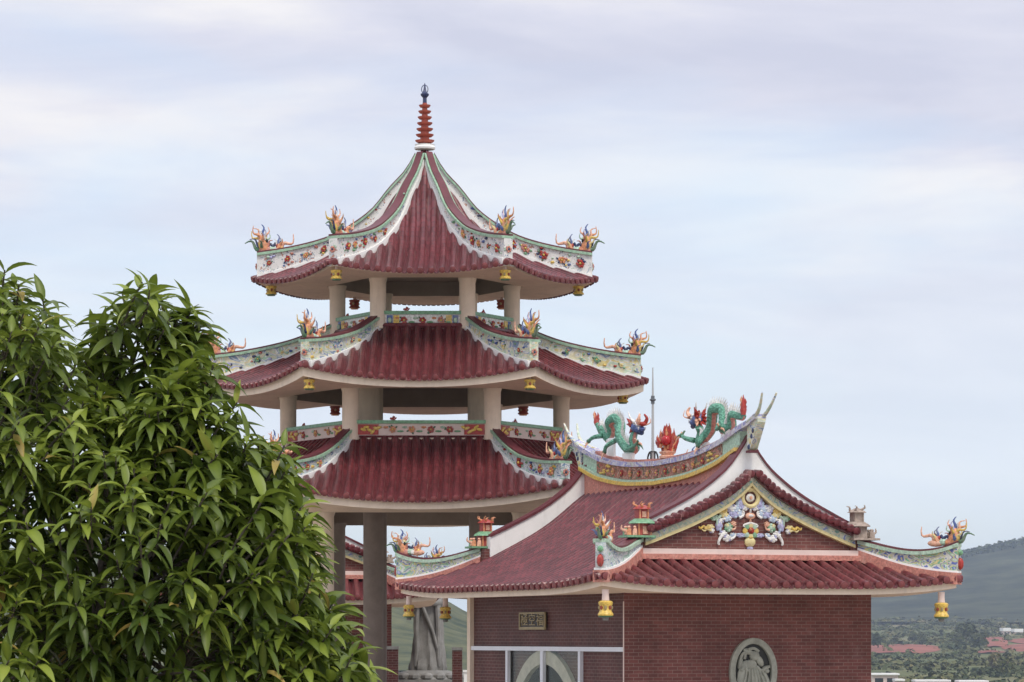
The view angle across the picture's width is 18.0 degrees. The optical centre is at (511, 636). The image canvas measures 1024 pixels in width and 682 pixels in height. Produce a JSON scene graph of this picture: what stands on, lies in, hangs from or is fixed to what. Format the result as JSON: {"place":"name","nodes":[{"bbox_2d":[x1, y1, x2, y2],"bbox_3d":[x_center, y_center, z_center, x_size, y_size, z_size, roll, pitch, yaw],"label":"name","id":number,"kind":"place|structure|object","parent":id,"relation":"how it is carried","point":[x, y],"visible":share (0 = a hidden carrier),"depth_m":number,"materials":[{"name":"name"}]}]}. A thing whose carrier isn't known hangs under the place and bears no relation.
{"place":"outdoors","nodes":[
{"label":"outdoors","id":0,"kind":"place"},
{"bbox_2d":[0,547,466,672],"bbox_3d":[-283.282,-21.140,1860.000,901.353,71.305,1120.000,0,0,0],"label":"hillside","id":1,"kind":"structure","parent":0,"point":[455,630],"depth_m":1589.42,"materials":[{"name":"green plant"}]},
{"bbox_2d":[204,83,694,681],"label":"pavilion","id":2,"kind":"structure","parent":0,"point":[424,231],"depth_m":72.97,"materials":[{"name":"red tile"}]},
{"bbox_2d":[265,284,276,295],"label":"bell lantern","id":3,"kind":"object","parent":2,"relation":"hanging from","point":[270,289],"visible":0.97,"depth_m":74.91,"materials":[{"name":"yellow ceramic"}]},
{"bbox_2d":[303,377,314,389],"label":"bell lantern","id":4,"kind":"object","parent":2,"relation":"hanging from","point":[309,384],"visible":1,"depth_m":70.72,"materials":[{"name":"yellow ceramic"}]},
{"bbox_2d":[330,406,340,415],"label":"bell lantern","id":5,"kind":"object","parent":2,"relation":"hanging from","point":[334,410],"visible":0.93,"depth_m":78.90,"materials":[{"name":"red ceramic"}]},
{"bbox_2d":[331,266,341,280],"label":"bell lantern","id":6,"kind":"object","parent":2,"relation":"hanging from","point":[336,273],"visible":1,"depth_m":71.66,"materials":[{"name":"yellow ceramic"}]},
{"bbox_2d":[349,297,359,309],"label":"bell lantern","id":7,"kind":"object","parent":2,"relation":"hanging from","point":[354,303],"visible":1,"depth_m":78.01,"materials":[{"name":"red ceramic"}]},
{"bbox_2d":[497,297,503,309],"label":"bell lantern","id":8,"kind":"object","parent":2,"relation":"hanging from","point":[500,304],"visible":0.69,"depth_m":78.00,"materials":[{"name":"red ceramic"}]},
{"bbox_2d":[499,266,510,280],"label":"bell lantern","id":9,"kind":"object","parent":2,"relation":"hanging from","point":[505,274],"visible":1,"depth_m":71.66,"materials":[{"name":"yellow ceramic"}]},
{"bbox_2d":[518,406,528,415],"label":"bell lantern","id":10,"kind":"object","parent":2,"relation":"hanging from","point":[523,410],"visible":0.93,"depth_m":78.90,"materials":[{"name":"red ceramic"}]},
{"bbox_2d":[524,377,535,389],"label":"bell lantern","id":11,"kind":"object","parent":2,"relation":"hanging from","point":[529,383],"visible":1,"depth_m":70.72,"materials":[{"name":"yellow ceramic"}]},
{"bbox_2d":[573,284,583,295],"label":"bell lantern","id":12,"kind":"object","parent":2,"relation":"hanging from","point":[577,289],"visible":0.98,"depth_m":74.91,"materials":[{"name":"yellow ceramic"}]},
{"bbox_2d":[617,395,627,403],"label":"bell lantern","id":13,"kind":"object","parent":2,"relation":"hanging from","point":[622,399],"visible":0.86,"depth_m":74.91,"materials":[{"name":"yellow ceramic"}]},
{"bbox_2d":[0,0,1023,611],"label":"sky","id":14,"kind":"structure","parent":0,"point":[818,205],"materials":[{"name":"white"}]},
{"bbox_2d":[13,622,1023,681],"bbox_3d":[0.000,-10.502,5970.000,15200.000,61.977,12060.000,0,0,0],"label":"ground","id":15,"kind":"structure","parent":0,"point":[904,672],"depth_m":2014.05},
{"bbox_2d":[399,615,1023,681],"bbox_3d":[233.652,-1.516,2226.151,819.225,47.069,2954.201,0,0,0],"label":"scrubland","id":16,"kind":"structure","parent":15,"relation":"on","point":[911,662],"depth_m":1997.80,"materials":[{"name":"green plant"}]},
{"bbox_2d":[871,673,899,681],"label":"house","id":17,"kind":"structure","parent":15,"relation":"on","point":[882,677],"depth_m":900.00,"materials":[{"name":"white paint"}]},
{"bbox_2d":[875,678,882,681],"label":"window","id":18,"kind":"structure","parent":17,"relation":"in","point":[876,679],"depth_m":899.83,"materials":[{"name":"grey glass"}]},
{"bbox_2d":[892,679,904,681],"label":"house","id":19,"kind":"structure","parent":15,"relation":"on","point":[898,680],"depth_m":859.30,"materials":[{"name":"white paint"}]},
{"bbox_2d":[907,631,918,640],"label":"tree","id":20,"kind":"object","parent":15,"relation":"on","point":[912,636],"visible":1,"depth_m":2547.81,"materials":[{"name":"green plant"}]},
{"bbox_2d":[917,632,927,641],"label":"tree","id":21,"kind":"object","parent":15,"relation":"on","point":[922,636],"visible":0.96,"depth_m":2498.21,"materials":[{"name":"green plant"}]},
{"bbox_2d":[911,680,950,681],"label":"house","id":22,"kind":"structure","parent":15,"relation":"on","point":[931,680],"depth_m":949.30,"materials":[{"name":"white paint"}]},
{"bbox_2d":[871,637,1023,652],"bbox_3d":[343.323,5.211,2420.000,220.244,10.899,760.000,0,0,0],"label":"red earth","id":23,"kind":"structure","parent":15,"relation":"on","point":[931,648],"depth_m":2260.85,"materials":[{"name":"soil"}]},
{"bbox_2d":[871,632,882,647],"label":"tree","id":24,"kind":"object","parent":23,"relation":"on","point":[876,640],"visible":1,"depth_m":2247.24,"materials":[{"name":"green plant"}]},
{"bbox_2d":[946,631,964,644],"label":"tree","id":25,"kind":"object","parent":15,"relation":"on","point":[957,637],"visible":0.99,"depth_m":2298.99,"materials":[{"name":"green plant"}]},
{"bbox_2d":[955,622,977,642],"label":"tree","id":26,"kind":"object","parent":15,"relation":"on","point":[967,629],"visible":0.94,"depth_m":2347.57,"materials":[{"name":"green plant"}]},
{"bbox_2d":[955,680,988,681],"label":"house","id":27,"kind":"structure","parent":15,"relation":"on","point":[971,680],"depth_m":949.30,"materials":[{"name":"white paint"}]},
{"bbox_2d":[969,631,989,645],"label":"tree","id":28,"kind":"object","parent":15,"relation":"on","point":[976,637],"visible":0.97,"depth_m":2279.31,"materials":[{"name":"green plant"}]},
{"bbox_2d":[985,652,1002,667],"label":"tree","id":29,"kind":"object","parent":15,"relation":"on","point":[993,659],"visible":0.81,"depth_m":1499.74,"materials":[{"name":"green plant"}]},
{"bbox_2d":[1000,628,1010,634],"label":"house","id":30,"kind":"structure","parent":15,"relation":"on","point":[1006,630],"depth_m":2899.92,"materials":[{"name":"white paint"}]},
{"bbox_2d":[996,654,1016,673],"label":"tree","id":31,"kind":"object","parent":15,"relation":"on","point":[1004,665],"visible":0.99,"depth_m":1419.38,"materials":[{"name":"green plant"}]},
{"bbox_2d":[1011,629,1022,632],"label":"house","id":32,"kind":"structure","parent":15,"relation":"on","point":[1017,630],"depth_m":2949.30,"materials":[{"name":"white paint"}]},
{"bbox_2d":[871,544,1023,622],"bbox_3d":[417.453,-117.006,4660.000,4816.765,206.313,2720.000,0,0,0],"label":"mountain","id":33,"kind":"structure","parent":0,"point":[991,586],"depth_m":4024.29,"materials":[{"name":"green plant"}]},
{"bbox_2d":[961,536,1023,557],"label":"mountain forest","id":34,"kind":"object","parent":33,"relation":"on","point":[998,545],"visible":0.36,"depth_m":4770.44,"materials":[{"name":"green plant"}]},
{"label":"terrace","id":35,"kind":"structure","parent":0,"visible":0},
{"bbox_2d":[0,260,397,681],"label":"leafy tree","id":36,"kind":"object","parent":35,"relation":"on","point":[149,481],"visible":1,"depth_m":13.52,"materials":[{"name":"green plant"}]},
{"bbox_2d":[157,525,444,676],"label":"temple hall","id":37,"kind":"structure","parent":35,"relation":"on","point":[354,568],"depth_m":86.72,"materials":[{"name":"red brick"}]},
{"bbox_2d":[387,646,398,681],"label":"brick pillar","id":38,"kind":"structure","parent":35,"relation":"on","point":[392,658],"depth_m":83.85,"materials":[{"name":"red brick"}]},
{"bbox_2d":[398,555,463,681],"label":"guanyin statue","id":39,"kind":"object","parent":35,"relation":"on","point":[427,663],"visible":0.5,"depth_m":95.61,"materials":[{"name":"grey stone"}]},
{"bbox_2d":[452,647,462,681],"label":"brick pillar","id":40,"kind":"structure","parent":35,"relation":"on","point":[456,664],"depth_m":83.87,"materials":[{"name":"red brick"}]},
{"bbox_2d":[463,670,466,681],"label":"gate post","id":41,"kind":"object","parent":35,"relation":"on","point":[465,675],"visible":0.56,"depth_m":85.93,"materials":[{"name":"white paint"}]},
{"bbox_2d":[386,392,974,681],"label":"temple hall","id":42,"kind":"structure","parent":35,"relation":"on","point":[732,555],"depth_m":61.23,"materials":[{"name":"red brick"}]},
{"bbox_2d":[403,596,414,619],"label":"bell lantern","id":43,"kind":"object","parent":42,"relation":"hanging from","point":[408,610],"visible":1,"depth_m":67.98,"materials":[{"name":"yellow ceramic"}]},
{"bbox_2d":[439,598,451,621],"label":"bell lantern","id":44,"kind":"object","parent":42,"relation":"hanging from","point":[445,613],"visible":1,"depth_m":68.33,"materials":[{"name":"yellow ceramic"}]},
{"bbox_2d":[519,612,546,629],"bbox_3d":[0.420,-0.315,63.999,0.072,0.345,1.345,0,0,-22],"label":"plaque","id":45,"kind":"object","parent":42,"relation":"attached to","point":[532,620],"visible":1,"depth_m":63.95,"materials":[{"name":"beige stone"}]},
{"bbox_2d":[471,646,622,681],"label":"glass doors","id":46,"kind":"structure","parent":42,"relation":"in","point":[507,649],"depth_m":63.49,"materials":[{"name":"white metal"}]},
{"bbox_2d":[598,589,613,620],"bbox_3d":[1.697,-0.578,58.465,0.290,0.565,0.290,0,0,0],"label":"bell lantern","id":47,"kind":"object","parent":42,"relation":"hanging from","point":[605,608],"visible":1,"depth_m":58.38,"materials":[{"name":"yellow ceramic"}]},
{"bbox_2d":[584,406,650,459],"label":"dragon statue","id":48,"kind":"object","parent":42,"relation":"on","point":[611,427],"visible":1,"depth_m":66.50,"materials":[{"name":"green ceramic"}]},
{"bbox_2d":[647,368,658,458],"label":"lightning rod","id":49,"kind":"object","parent":42,"relation":"on","point":[652,453],"visible":0.99,"depth_m":65.03,"materials":[{"name":"metal"}]},
{"bbox_2d":[655,424,678,457],"bbox_3d":[3.102,-3.921,64.393,0.459,0.707,0.351,0,0,-16],"label":"flaming pearl","id":50,"kind":"object","parent":42,"relation":"on","point":[665,442],"visible":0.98,"depth_m":64.31,"materials":[{"name":"red ceramic"}]},
{"bbox_2d":[675,395,746,453],"bbox_3d":[3.874,-4.100,62.283,0.463,1.124,2.498,0,0,-22],"label":"dragon statue","id":51,"kind":"object","parent":42,"relation":"on","point":[726,423],"visible":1,"depth_m":62.37,"materials":[{"name":"green ceramic"}]},
{"bbox_2d":[729,638,776,681],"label":"stone window","id":52,"kind":"structure","parent":42,"relation":"in","point":[752,660],"depth_m":60.92,"materials":[{"name":"stone"}]},
{"bbox_2d":[934,592,948,621],"bbox_3d":[8.130,-0.568,61.042,0.290,0.565,0.290,0,0,0],"label":"bell lantern","id":53,"kind":"object","parent":42,"relation":"hanging from","point":[941,609],"visible":1,"depth_m":60.96,"materials":[{"name":"yellow ceramic"}]}
]}

